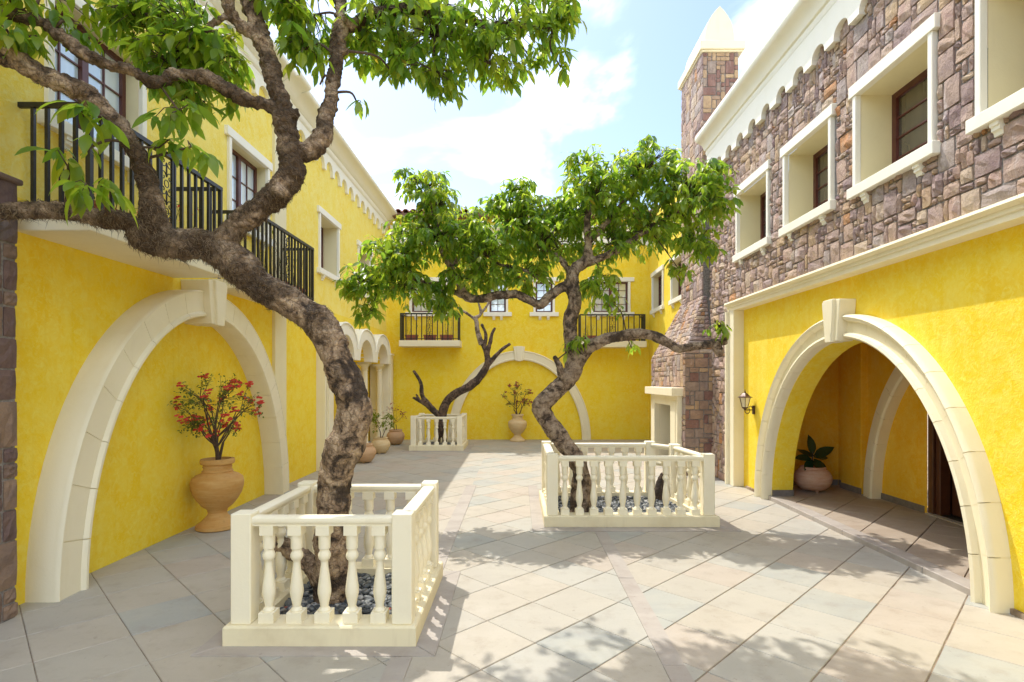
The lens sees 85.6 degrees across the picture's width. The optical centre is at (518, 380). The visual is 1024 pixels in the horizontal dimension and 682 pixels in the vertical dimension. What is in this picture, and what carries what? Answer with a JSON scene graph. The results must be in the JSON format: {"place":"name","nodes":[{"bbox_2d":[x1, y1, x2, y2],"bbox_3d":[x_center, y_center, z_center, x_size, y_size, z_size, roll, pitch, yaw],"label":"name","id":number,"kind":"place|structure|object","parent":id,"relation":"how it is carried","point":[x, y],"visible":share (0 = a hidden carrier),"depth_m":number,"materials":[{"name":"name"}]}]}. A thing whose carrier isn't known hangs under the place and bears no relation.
{"place":"outdoors","nodes":[
{"label":"outdoors","id":0,"kind":"place"},
{"bbox_2d":[176,201,198,228],"bbox_3d":[-3.201,-1.492,5.252,0.200,0.417,0.333,0,0,0],"label":"plant","id":1,"kind":"object","parent":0,"point":[178,213],"visible":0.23,"depth_m":5.16,"materials":[{"name":"green plant"}]},
{"bbox_2d":[0,440,1023,681],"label":"pavement","id":2,"kind":"structure","parent":0,"point":[752,588],"depth_m":3.84,"materials":[{"name":"beige tile"}]},
{"bbox_2d":[0,172,22,623],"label":"stone pier","id":3,"kind":"structure","parent":2,"relation":"on","point":[9,184],"depth_m":3.67,"materials":[{"name":"brown stone"}]},
{"bbox_2d":[0,0,396,604],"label":"yellow building","id":4,"kind":"structure","parent":2,"relation":"on","point":[117,339],"depth_m":5.23,"materials":[{"name":"paint"}]},
{"bbox_2d":[37,0,148,183],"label":"window","id":5,"kind":"structure","parent":4,"relation":"in","point":[123,92],"depth_m":4.82,"materials":[{"name":"paint"}]},
{"bbox_2d":[224,125,272,249],"bbox_3d":[-3.608,-2.445,7.290,0.245,1.290,1.220,0,0,0],"label":"window","id":6,"kind":"structure","parent":4,"relation":"in","point":[245,175],"depth_m":7.31,"materials":[{"name":"paint"}]},
{"bbox_2d":[317,205,341,287],"bbox_3d":[-3.683,-2.445,10.360,0.395,1.290,1.220,0,0,0],"label":"window","id":7,"kind":"structure","parent":4,"relation":"in","point":[328,267],"depth_m":10.85,"materials":[{"name":"paint"}]},
{"bbox_2d":[357,240,372,303],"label":"window","id":8,"kind":"structure","parent":4,"relation":"in","point":[359,242],"depth_m":13.11,"materials":[{"name":"paint"}]},
{"bbox_2d":[190,456,243,532],"bbox_3d":[-3.262,1.224,6.000,0.520,0.752,0.520,0,0,0],"label":"urn","id":9,"kind":"object","parent":2,"relation":"on","point":[216,487],"visible":0.97,"depth_m":5.85,"materials":[{"name":"ceramic"}]},
{"bbox_2d":[170,372,264,459],"bbox_3d":[-3.188,0.415,5.990,0.699,1.001,1.201,0,0,0],"label":"bougainvillea","id":10,"kind":"object","parent":9,"relation":"in","point":[214,435],"visible":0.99,"depth_m":5.88,"materials":[{"name":"red plant"}]},
{"bbox_2d":[222,480,442,646],"bbox_3d":[-1.192,1.215,3.913,1.159,0.810,1.199,0,0,0],"label":"tree planter","id":11,"kind":"object","parent":2,"relation":"on","point":[407,536],"visible":0.98,"depth_m":3.37,"materials":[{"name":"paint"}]},
{"bbox_2d":[0,0,588,603],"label":"tree","id":12,"kind":"object","parent":11,"relation":"in","point":[178,58],"visible":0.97,"depth_m":3.78,"materials":[{"name":"green plant"}]},
{"bbox_2d":[280,572,391,613],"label":"pebbles","id":13,"kind":"object","parent":11,"relation":"in","point":[366,601],"visible":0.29,"depth_m":3.83,"materials":[{"name":"stone"}]},
{"bbox_2d":[359,443,375,462],"bbox_3d":[-2.980,1.419,10.750,0.430,0.362,0.430,0,0,0],"label":"round pot","id":14,"kind":"object","parent":2,"relation":"on","point":[369,454],"visible":0.52,"depth_m":10.62,"materials":[{"name":"brown ceramic"}]},
{"bbox_2d":[371,436,389,453],"bbox_3d":[-3.010,1.423,12.100,0.421,0.355,0.421,0,0,0],"label":"round pot","id":15,"kind":"object","parent":2,"relation":"on","point":[381,445],"visible":0.95,"depth_m":11.95,"materials":[{"name":"ceramic"}]},
{"bbox_2d":[372,409,394,437],"bbox_3d":[-2.972,0.977,12.107,0.560,0.696,0.620,0,0,-14],"label":"shrub","id":16,"kind":"object","parent":15,"relation":"on","point":[375,417],"visible":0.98,"depth_m":12.14,"materials":[{"name":"green plant"}]},
{"bbox_2d":[386,429,404,444],"bbox_3d":[-3.040,1.412,13.720,0.447,0.376,0.447,0,0,0],"label":"round pot","id":17,"kind":"object","parent":2,"relation":"on","point":[395,436],"visible":0.95,"depth_m":13.57,"materials":[{"name":"brown ceramic"}]},
{"bbox_2d":[383,402,406,429],"bbox_3d":[-3.047,0.935,13.690,0.665,0.776,0.615,0,0,0],"label":"shrub","id":18,"kind":"object","parent":17,"relation":"in","point":[396,414],"visible":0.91,"depth_m":13.72,"materials":[{"name":"green plant"}]},
{"bbox_2d":[409,413,467,450],"bbox_3d":[-1.855,1.215,13.125,1.234,0.810,1.234,0,0,0],"label":"tree planter","id":19,"kind":"object","parent":2,"relation":"on","point":[418,440],"visible":0.98,"depth_m":12.56,"materials":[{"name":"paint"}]},
{"bbox_2d":[423,442,456,444],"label":"pebbles","id":20,"kind":"object","parent":19,"relation":"in","point":[448,443],"visible":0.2,"depth_m":13.24,"materials":[{"name":"gravel"}]},
{"bbox_2d":[412,302,510,444],"bbox_3d":[-1.328,-0.123,12.998,2.316,3.670,0.219,0,0,0],"label":"tree","id":21,"kind":"object","parent":19,"relation":"in","point":[470,385],"visible":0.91,"depth_m":12.95,"materials":[{"name":"brown plant"}]},
{"bbox_2d":[508,414,526,441],"bbox_3d":[-0.018,1.243,14.500,0.494,0.714,0.494,0,0,0],"label":"urn","id":22,"kind":"object","parent":2,"relation":"on","point":[517,424],"visible":1,"depth_m":14.35,"materials":[{"name":"ceramic"}]},
{"bbox_2d":[501,381,532,413],"bbox_3d":[-0.015,0.501,14.504,0.872,0.958,0.639,0,0,0],"label":"bougainvillea","id":23,"kind":"object","parent":22,"relation":"in","point":[524,400],"visible":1,"depth_m":14.51,"materials":[{"name":"green plant"}]},
{"bbox_2d":[386,209,674,439],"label":"yellow building","id":24,"kind":"structure","parent":2,"relation":"on","point":[605,397],"depth_m":14.90,"materials":[{"name":"paint"}]},
{"bbox_2d":[406,335,418,339],"bbox_3d":[-2.796,-1.115,14.520,0.330,0.149,0.170,0,0,0],"label":"trough","id":25,"kind":"object","parent":24,"relation":"on","point":[409,336],"visible":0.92,"depth_m":14.45,"materials":[{"name":"ceramic"}]},
{"bbox_2d":[405,277,446,319],"bbox_3d":[-2.405,-2.194,14.932,1.249,1.148,0.195,0,0,0],"label":"window","id":26,"kind":"structure","parent":24,"relation":"in","point":[419,309],"depth_m":14.88,"materials":[{"name":"paint"}]},
{"bbox_2d":[423,335,436,339],"bbox_3d":[-2.312,-1.115,14.520,0.330,0.149,0.170,0,0,0],"label":"trough","id":27,"kind":"object","parent":24,"relation":"on","point":[434,336],"visible":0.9,"depth_m":14.45,"materials":[{"name":"ceramic"}]},
{"bbox_2d":[440,335,452,339],"bbox_3d":[-1.882,-1.115,14.520,0.330,0.149,0.170,0,0,0],"label":"trough","id":28,"kind":"object","parent":24,"relation":"on","point":[449,336],"visible":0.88,"depth_m":14.45,"materials":[{"name":"ceramic"}]},
{"bbox_2d":[483,280,511,319],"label":"window","id":29,"kind":"structure","parent":24,"relation":"in","point":[496,307],"depth_m":14.98,"materials":[{"name":"paint"}]},
{"bbox_2d":[530,277,558,319],"bbox_3d":[0.699,-2.194,14.932,0.780,1.148,0.195,0,0,0],"label":"window","id":30,"kind":"structure","parent":24,"relation":"in","point":[549,310],"depth_m":14.92,"materials":[{"name":"paint"}]},
{"bbox_2d":[588,277,633,319],"bbox_3d":[2.497,-2.194,14.932,1.249,1.148,0.195,0,0,0],"label":"window","id":31,"kind":"structure","parent":24,"relation":"in","point":[624,289],"depth_m":14.98,"materials":[{"name":"paint"}]},
{"bbox_2d":[539,441,719,526],"bbox_3d":[1.238,1.215,6.720,1.910,0.810,1.424,0,0,0],"label":"tree planter","id":32,"kind":"object","parent":2,"relation":"on","point":[678,461],"visible":0.92,"depth_m":6.07,"materials":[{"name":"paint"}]},
{"bbox_2d":[332,134,743,511],"bbox_3d":[0.206,-0.626,6.703,4.762,4.566,1.679,0,0,0],"label":"tree","id":33,"kind":"object","parent":32,"relation":"in","point":[588,195],"visible":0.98,"depth_m":6.47,"materials":[{"name":"green plant"}]},
{"bbox_2d":[558,496,688,511],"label":"pebbles","id":34,"kind":"object","parent":32,"relation":"in","point":[629,504],"visible":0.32,"depth_m":6.78,"materials":[{"name":"gravel"}]},
{"bbox_2d":[654,472,663,500],"bbox_3d":[1.808,1.381,7.088,0.149,0.392,0.131,0,0,0],"label":"log","id":35,"kind":"object","parent":34,"relation":"on","point":[659,485],"visible":0.69,"depth_m":7.05,"materials":[{"name":"brown wood"}]},
{"bbox_2d":[645,6,744,475],"bbox_3d":[3.265,-2.470,10.428,1.330,8.140,2.337,0,0,0],"label":"chimney","id":36,"kind":"object","parent":2,"relation":"on","point":[679,390],"visible":0.65,"depth_m":9.62,"materials":[{"name":"stone"}]},
{"bbox_2d":[647,0,1023,619],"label":"stone building","id":37,"kind":"structure","parent":2,"relation":"on","point":[866,291],"depth_m":5.35,"materials":[{"name":"yellow paint"}]},
{"bbox_2d":[650,264,663,316],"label":"window","id":38,"kind":"structure","parent":37,"relation":"in","point":[657,277],"depth_m":14.30,"materials":[{"name":"paint"}]},
{"bbox_2d":[668,253,681,308],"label":"window","id":39,"kind":"structure","parent":37,"relation":"in","point":[675,289],"depth_m":12.60,"materials":[{"name":"paint"}]},
{"bbox_2d":[738,391,754,413],"bbox_3d":[3.270,0.310,7.965,0.214,0.360,0.224,0,0,-44],"label":"wall lantern","id":40,"kind":"object","parent":37,"relation":"attached to","point":[744,397],"depth_m":7.93,"materials":[{"name":"brown metal"}]},
{"bbox_2d":[732,159,772,264],"bbox_3d":[3.412,-2.246,7.680,0.435,1.188,1.150,0,0,0],"label":"window","id":41,"kind":"structure","parent":37,"relation":"in","point":[752,228],"depth_m":8.11,"materials":[{"name":"paint"}]},
{"bbox_2d":[778,103,836,240],"bbox_3d":[3.412,-2.246,6.230,0.435,1.188,1.130,0,0,0],"label":"window","id":42,"kind":"structure","parent":37,"relation":"in","point":[808,172],"depth_m":6.57,"materials":[{"name":"paint"}]},
{"bbox_2d":[847,12,941,203],"bbox_3d":[3.412,-2.246,4.825,0.435,1.188,1.120,0,0,0],"label":"window","id":43,"kind":"structure","parent":37,"relation":"in","point":[895,121],"depth_m":5.05,"materials":[{"name":"paint"}]},
{"bbox_2d":[925,415,963,525],"bbox_3d":[4.885,0.500,5.460,0.330,2.200,1.960,0,0,0],"label":"door","id":44,"kind":"structure","parent":37,"relation":"in","point":[943,499],"depth_m":6.31,"materials":[{"name":"brown wood"}]},
{"bbox_2d":[965,0,1023,137],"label":"window","id":45,"kind":"structure","parent":37,"relation":"in","point":[999,24],"depth_m":3.86,"materials":[{"name":"paint"}]},
{"bbox_2d":[268,0,794,210],"label":"sky","id":46,"kind":"structure","parent":0,"point":[633,56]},
{"bbox_2d":[793,465,832,492],"bbox_3d":[4.130,1.377,7.750,0.490,0.345,0.490,0,0,0],"label":"round pot","id":47,"kind":"object","parent":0,"point":[815,479],"visible":0.88,"depth_m":7.58,"materials":[{"name":"brown ceramic"}]},
{"bbox_2d":[795,435,833,469],"bbox_3d":[4.134,1.026,7.719,0.463,0.528,0.389,0,0,35],"label":"rubber plant","id":48,"kind":"object","parent":47,"relation":"in","point":[821,453],"visible":0.97,"depth_m":7.73,"materials":[{"name":"green plant"}]},
{"bbox_2d":[927,413,927,505],"bbox_3d":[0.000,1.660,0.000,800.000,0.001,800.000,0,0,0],"label":"ground","id":49,"kind":"structure","parent":0,"point":[927,459],"depth_m":11.58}
]}

